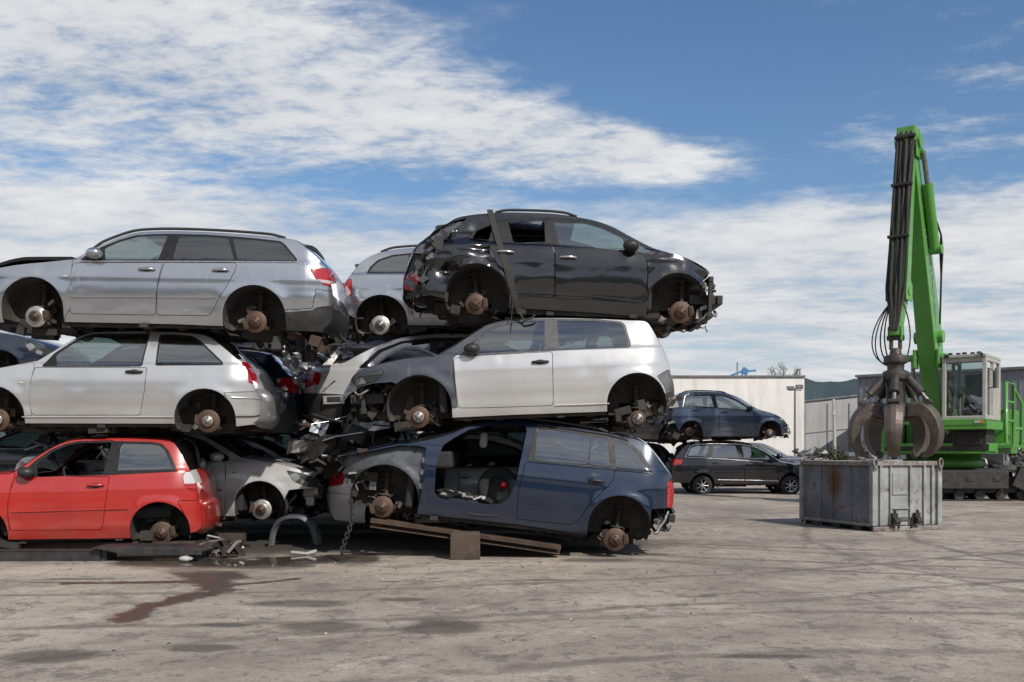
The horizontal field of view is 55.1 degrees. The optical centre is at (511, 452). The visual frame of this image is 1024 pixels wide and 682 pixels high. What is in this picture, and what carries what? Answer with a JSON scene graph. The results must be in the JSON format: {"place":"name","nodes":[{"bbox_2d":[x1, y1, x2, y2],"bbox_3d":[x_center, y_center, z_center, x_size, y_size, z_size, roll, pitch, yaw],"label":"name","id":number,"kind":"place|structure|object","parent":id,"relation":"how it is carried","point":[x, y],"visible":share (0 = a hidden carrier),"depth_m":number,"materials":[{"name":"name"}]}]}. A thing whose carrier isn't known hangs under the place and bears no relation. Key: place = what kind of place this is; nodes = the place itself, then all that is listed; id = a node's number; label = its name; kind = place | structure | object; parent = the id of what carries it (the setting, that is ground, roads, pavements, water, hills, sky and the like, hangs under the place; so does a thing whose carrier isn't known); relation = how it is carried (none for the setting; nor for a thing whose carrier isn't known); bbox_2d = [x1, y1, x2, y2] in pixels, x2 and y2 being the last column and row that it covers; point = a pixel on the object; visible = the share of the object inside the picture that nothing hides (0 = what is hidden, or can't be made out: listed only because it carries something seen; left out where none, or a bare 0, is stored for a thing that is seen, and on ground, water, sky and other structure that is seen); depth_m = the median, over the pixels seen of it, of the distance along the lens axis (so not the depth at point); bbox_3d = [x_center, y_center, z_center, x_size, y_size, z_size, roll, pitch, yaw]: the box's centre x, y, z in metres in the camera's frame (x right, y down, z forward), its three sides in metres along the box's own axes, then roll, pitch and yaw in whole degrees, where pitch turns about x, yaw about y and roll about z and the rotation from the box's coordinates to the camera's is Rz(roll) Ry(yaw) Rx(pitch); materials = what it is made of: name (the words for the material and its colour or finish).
{"place":"outdoors","nodes":[
{"label":"outdoors","id":0,"kind":"place"},
{"bbox_2d":[230,283,385,359],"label":"stripped car","id":1,"kind":"object","parent":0,"point":[359,348],"visible":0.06,"depth_m":17.91,"materials":[{"name":"blue paint"}]},
{"bbox_2d":[0,377,856,436],"bbox_3d":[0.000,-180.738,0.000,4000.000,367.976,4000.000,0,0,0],"label":"hills","id":2,"kind":"structure","parent":0,"point":[814,390],"depth_m":1442.72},
{"bbox_2d":[0,483,1023,681],"bbox_3d":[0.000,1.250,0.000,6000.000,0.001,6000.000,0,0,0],"label":"ground","id":3,"kind":"structure","parent":0,"point":[454,628],"depth_m":7.98,"materials":[{"name":"concrete"}]},
{"bbox_2d":[0,431,80,470],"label":"stripped car","id":4,"kind":"object","parent":3,"relation":"on","point":[13,446],"visible":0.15,"depth_m":17.90,"materials":[{"name":"grey paint"}]},
{"bbox_2d":[0,429,14,433],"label":"stripped car","id":5,"kind":"object","parent":4,"relation":"on","point":[6,431],"depth_m":18.44,"materials":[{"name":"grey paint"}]},
{"bbox_2d":[0,549,100,560],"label":"steel channel","id":6,"kind":"object","parent":3,"relation":"on","point":[49,554],"visible":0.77,"depth_m":11.33,"materials":[{"name":"grey metal"}]},
{"bbox_2d":[0,533,245,554],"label":"timber sleeper","id":7,"kind":"object","parent":3,"relation":"on","point":[234,537],"visible":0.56,"depth_m":11.91,"materials":[{"name":"wood"}]},
{"bbox_2d":[0,436,221,548],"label":"stripped car","id":8,"kind":"object","parent":7,"relation":"on","point":[147,488],"visible":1,"depth_m":11.83,"materials":[{"name":"red paint"}]},
{"bbox_2d":[0,331,280,436],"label":"stripped car","id":9,"kind":"object","parent":8,"relation":"on","point":[152,383],"visible":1,"depth_m":11.86,"materials":[{"name":"silver metal"}]},
{"bbox_2d":[0,227,351,360],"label":"stripped car","id":10,"kind":"object","parent":9,"relation":"on","point":[236,288],"visible":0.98,"depth_m":11.81,"materials":[{"name":"silver metal"}]},
{"bbox_2d":[92,543,213,560],"bbox_3d":[-4.194,1.167,11.490,1.280,0.175,0.520,0,0,0],"label":"ramp plate","id":11,"kind":"object","parent":3,"relation":"on","point":[196,552],"visible":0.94,"depth_m":11.27,"materials":[{"name":"black metal"}]},
{"bbox_2d":[15,430,328,521],"bbox_3d":[-4.830,0.317,14.260,4.358,1.416,1.901,0,0,0],"label":"stripped car","id":12,"kind":"object","parent":3,"relation":"on","point":[251,481],"visible":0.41,"depth_m":13.52,"materials":[{"name":"grey paint"}]},
{"bbox_2d":[24,434,112,471],"bbox_3d":[-5.684,0.021,14.106,2.074,0.809,2.197,0,0,0],"label":"tangled wreckage","id":13,"kind":"object","parent":12,"relation":"on","point":[55,440],"visible":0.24,"depth_m":13.39,"materials":[{"name":"black metal"}]},
{"bbox_2d":[39,349,310,439],"bbox_3d":[-5.322,-0.859,14.430,4.739,1.329,1.816,0,0,0],"label":"stripped car","id":14,"kind":"object","parent":12,"relation":"on","point":[288,383],"visible":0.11,"depth_m":13.73,"materials":[{"name":"blue paint"}]},
{"bbox_2d":[268,334,354,379],"bbox_3d":[-2.989,-1.406,14.581,1.422,0.971,1.515,0,0,0],"label":"tangled wreckage","id":15,"kind":"object","parent":14,"relation":"on","point":[337,356],"visible":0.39,"depth_m":14.42,"materials":[{"name":"grey metal"}]},
{"bbox_2d":[179,555,192,561],"bbox_3d":[-3.739,1.213,11.250,0.166,0.075,0.120,0,0,0],"label":"crushed bottle","id":16,"kind":"object","parent":3,"relation":"on","point":[186,558],"visible":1,"depth_m":11.21,"materials":[{"name":"white plastic"}]},
{"bbox_2d":[196,535,250,556],"bbox_3d":[-3.636,1.147,12.068,0.882,0.303,0.972,0,0,0],"label":"broken plastic","id":17,"kind":"object","parent":3,"relation":"on","point":[228,549],"visible":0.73,"depth_m":11.79,"materials":[{"name":"plastic"}]},
{"bbox_2d":[253,434,300,447],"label":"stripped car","id":18,"kind":"object","parent":3,"relation":"on","point":[285,440],"depth_m":17.94,"materials":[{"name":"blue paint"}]},
{"bbox_2d":[235,437,324,518],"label":"stripped car","id":19,"kind":"object","parent":3,"relation":"on","point":[268,447],"visible":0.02,"depth_m":15.99,"materials":[{"name":"black metal"}]},
{"bbox_2d":[264,366,343,438],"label":"stripped car","id":20,"kind":"object","parent":19,"relation":"on","point":[297,436],"visible":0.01,"depth_m":16.14,"materials":[{"name":"grey paint"}]},
{"bbox_2d":[268,513,321,546],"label":"loose wing","id":21,"kind":"structure","parent":3,"relation":"on","point":[309,522],"depth_m":13.02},
{"bbox_2d":[291,549,316,554],"bbox_3d":[-2.547,1.215,12.012,0.302,0.064,0.075,0,0,0],"label":"white trim piece","id":22,"kind":"object","parent":3,"relation":"on","point":[308,552],"depth_m":11.98,"materials":[{"name":"white plastic"}]},
{"bbox_2d":[398,431,424,440],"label":"stripped car","id":23,"kind":"object","parent":3,"relation":"on","point":[409,435],"visible":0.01,"depth_m":20.38,"materials":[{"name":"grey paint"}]},
{"bbox_2d":[326,433,598,532],"bbox_3d":[-0.441,0.409,14.510,4.502,1.403,1.901,-1,0,0],"label":"stripped car","id":24,"kind":"object","parent":3,"relation":"on","point":[476,461],"visible":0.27,"depth_m":13.77,"materials":[{"name":"silver metal"}]},
{"bbox_2d":[286,411,400,478],"bbox_3d":[-2.300,-0.129,14.102,1.700,1.149,1.823,0,0,0],"label":"tangled wreckage","id":25,"kind":"object","parent":24,"relation":"on","point":[318,450],"visible":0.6,"depth_m":13.67,"materials":[{"name":"black metal"}]},
{"bbox_2d":[303,333,578,432],"bbox_3d":[-0.765,-1.020,14.460,4.501,1.409,1.901,-2,0,0],"label":"stripped car","id":26,"kind":"object","parent":24,"relation":"on","point":[329,389],"visible":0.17,"depth_m":13.72,"materials":[{"name":"silver metal"}]},
{"bbox_2d":[344,244,492,343],"bbox_3d":[-0.320,-2.273,14.470,4.297,1.350,1.802,0,0,0],"label":"stripped car","id":27,"kind":"object","parent":26,"relation":"on","point":[379,308],"visible":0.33,"depth_m":13.72,"materials":[{"name":"silver metal"}]},
{"bbox_2d":[450,531,479,559],"bbox_3d":[-0.555,1.095,11.620,0.350,0.310,0.340,0,0,-3],"label":"timber block","id":28,"kind":"object","parent":3,"relation":"on","point":[465,545],"depth_m":11.45,"materials":[{"name":"brown wood"}]},
{"bbox_2d":[370,517,560,554],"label":"steel beam","id":29,"kind":"structure","parent":3,"relation":"on","point":[485,538],"depth_m":11.65,"materials":[{"name":"metal"}]},
{"bbox_2d":[336,418,675,550],"bbox_3d":[-0.057,0.280,12.470,4.262,1.482,1.808,7,0,0],"label":"stripped car","id":30,"kind":"object","parent":29,"relation":"on","point":[620,497],"visible":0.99,"depth_m":11.71,"materials":[{"name":"blue paint"}]},
{"bbox_2d":[339,498,354,559],"bbox_3d":[-1.896,0.873,11.289,0.190,0.709,0.083,0,0,-44],"label":"hanging chain","id":31,"kind":"object","parent":30,"relation":"hanging from","point":[352,515],"visible":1,"depth_m":11.29,"materials":[{"name":"grey metal"}]},
{"bbox_2d":[435,486,499,503],"bbox_3d":[-0.551,0.528,12.183,0.792,0.248,0.617,0,0,0],"label":"cabin rubbish","id":32,"kind":"object","parent":30,"relation":"in","point":[445,493],"visible":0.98,"depth_m":12.02,"materials":[{"name":"black plastic"}]},
{"bbox_2d":[477,467,519,503],"bbox_3d":[-0.174,0.446,12.500,0.540,0.540,0.190,0,0,0],"label":"spare tyre","id":33,"kind":"object","parent":30,"relation":"in","point":[496,483],"visible":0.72,"depth_m":12.42,"materials":[{"name":"rubber"}]},
{"bbox_2d":[350,318,682,431],"bbox_3d":[0.026,-0.947,12.470,4.031,1.400,1.939,-2,0,0],"label":"stripped car","id":34,"kind":"object","parent":30,"relation":"on","point":[616,373],"visible":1,"depth_m":11.69,"materials":[{"name":"metal"}]},
{"bbox_2d":[402,209,722,337],"bbox_3d":[0.617,-2.261,12.640,3.978,1.419,1.986,2,0,0],"label":"stripped car","id":35,"kind":"object","parent":34,"relation":"on","point":[556,271],"visible":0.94,"depth_m":11.85,"materials":[{"name":"black paint"}]},
{"bbox_2d":[487,209,535,333],"bbox_3d":[-0.207,-2.196,12.431,0.487,1.675,1.630,0,0,-19],"label":"ratchet strap","id":36,"kind":"object","parent":35,"relation":"attached to","point":[512,287],"visible":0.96,"depth_m":11.75,"materials":[{"name":"black fabric"}]},
{"bbox_2d":[414,430,524,445],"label":"stripped car","id":37,"kind":"object","parent":3,"relation":"on","point":[518,436],"visible":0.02,"depth_m":17.98,"materials":[{"name":"grey paint"}]},
{"bbox_2d":[445,416,663,432],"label":"stripped car","id":38,"kind":"object","parent":37,"relation":"on","point":[656,421],"visible":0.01,"depth_m":18.22,"materials":[{"name":"grey paint"}]},
{"bbox_2d":[6,531,973,650],"bbox_3d":[2.810,1.248,10.904,14.886,0.016,8.249,0,0,-28],"label":"grit","id":39,"kind":"object","parent":3,"relation":"on","point":[470,578],"visible":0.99,"depth_m":9.45,"materials":[{"name":"grey gravel"}]},
{"bbox_2d":[646,442,669,464],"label":"parked car","id":40,"kind":"object","parent":3,"relation":"on","point":[662,452],"visible":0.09,"depth_m":31.68,"materials":[{"name":"blue paint"}]},
{"bbox_2d":[615,416,702,446],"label":"stripped car","id":41,"kind":"object","parent":40,"relation":"on","point":[649,433],"visible":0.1,"depth_m":30.66,"materials":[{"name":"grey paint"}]},
{"bbox_2d":[650,375,805,455],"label":"white building","id":42,"kind":"structure","parent":3,"relation":"on","point":[771,394],"depth_m":47.00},
{"bbox_2d":[731,362,755,374],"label":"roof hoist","id":43,"kind":"object","parent":42,"relation":"on","point":[745,371],"visible":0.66,"depth_m":49.95,"materials":[{"name":"blue metal"}]},
{"bbox_2d":[665,440,798,493],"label":"parked car","id":44,"kind":"object","parent":3,"relation":"on","point":[698,467],"visible":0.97,"depth_m":29.75,"materials":[{"name":"grey paint"}]},
{"bbox_2d":[660,390,790,440],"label":"stripped car","id":45,"kind":"object","parent":44,"relation":"on","point":[705,415],"visible":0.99,"depth_m":29.78,"materials":[{"name":"blue paint"}]},
{"bbox_2d":[727,442,808,466],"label":"stripped car","id":46,"kind":"object","parent":3,"relation":"on","point":[778,454],"visible":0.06,"depth_m":32.26,"materials":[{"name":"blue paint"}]},
{"bbox_2d":[765,362,801,374],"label":"bare tree","id":47,"kind":"object","parent":3,"relation":"on","point":[783,368],"visible":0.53,"depth_m":59.81,"materials":[{"name":"brown plant"}]},
{"bbox_2d":[787,384,802,454],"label":"lamp post","id":48,"kind":"object","parent":3,"relation":"on","point":[797,386],"visible":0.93,"depth_m":43.96,"materials":[{"name":"grey metal"}]},
{"bbox_2d":[804,395,856,453],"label":"grey hall","id":49,"kind":"structure","parent":3,"relation":"on","point":[818,424],"depth_m":47.60,"materials":[{"name":"grey metal"}]},
{"bbox_2d":[832,399,835,455],"bbox_3d":[11.834,-0.361,36.000,0.170,3.224,0.140,0,0,0],"label":"pale mast","id":50,"kind":"object","parent":3,"relation":"on","point":[834,425],"visible":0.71,"depth_m":35.96,"materials":[{"name":"white metal"}]},
{"bbox_2d":[822,446,850,459],"bbox_3d":[11.588,0.492,35.021,1.031,1.521,0.733,0,0,0],"label":"bush","id":51,"kind":"object","parent":3,"relation":"on","point":[839,455],"visible":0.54,"depth_m":34.94,"materials":[{"name":"green plant"}]},
{"bbox_2d":[792,447,881,460],"bbox_3d":[12.403,0.611,37.724,4.711,1.733,3.226,0,0,0],"label":"scrap heap","id":52,"kind":"object","parent":3,"relation":"on","point":[816,455],"visible":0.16,"depth_m":36.95,"materials":[{"name":"grey metal"}]},
{"bbox_2d":[799,457,943,531],"bbox_3d":[6.038,0.662,16.576,1.384,1.172,2.062,0,0,-18],"label":"steel skip","id":53,"kind":"object","parent":3,"relation":"on","point":[869,495],"visible":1,"depth_m":15.87,"materials":[{"name":"metal"}]},
{"bbox_2d":[855,366,1023,473],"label":"tall grey hall","id":54,"kind":"structure","parent":3,"relation":"on","point":[1013,375],"depth_m":39.42,"materials":[{"name":"grey metal"}]},
{"bbox_2d":[871,125,1023,500],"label":"material handler","id":55,"kind":"object","parent":3,"relation":"on","point":[979,421],"visible":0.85,"depth_m":25.19,"materials":[{"name":"green metal"}]},
{"bbox_2d":[847,335,944,458],"bbox_3d":[9.220,-1.339,23.592,2.162,2.976,2.096,0,0,24],"label":"claw grab","id":56,"kind":"object","parent":55,"relation":"hanging from","point":[894,383],"visible":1,"depth_m":23.48,"materials":[{"name":"metal"}]},
{"bbox_2d":[882,440,1023,475],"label":"scrap heap","id":57,"kind":"object","parent":3,"relation":"on","point":[1007,461],"visible":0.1,"depth_m":30.11,"materials":[{"name":"grey metal"}]},
{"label":"stripped car","id":58,"kind":"object","parent":3,"relation":"on","visible":0},
{"bbox_2d":[414,418,607,432],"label":"stripped car","id":59,"kind":"object","parent":58,"relation":"on","point":[505,430],"visible":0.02,"depth_m":16.41,"materials":[{"name":"grey paint"}]},
{"bbox_2d":[0,0,1023,381],"label":"sky","id":60,"kind":"structure","parent":0,"point":[750,142],"materials":[{"name":"blue"}]},
{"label":"stripped car","id":61,"kind":"object","parent":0,"visible":0},
{"bbox_2d":[0,330,83,367],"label":"stripped car","id":62,"kind":"object","parent":61,"relation":"on","point":[15,349],"visible":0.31,"depth_m":15.65,"materials":[{"name":"blue paint"}]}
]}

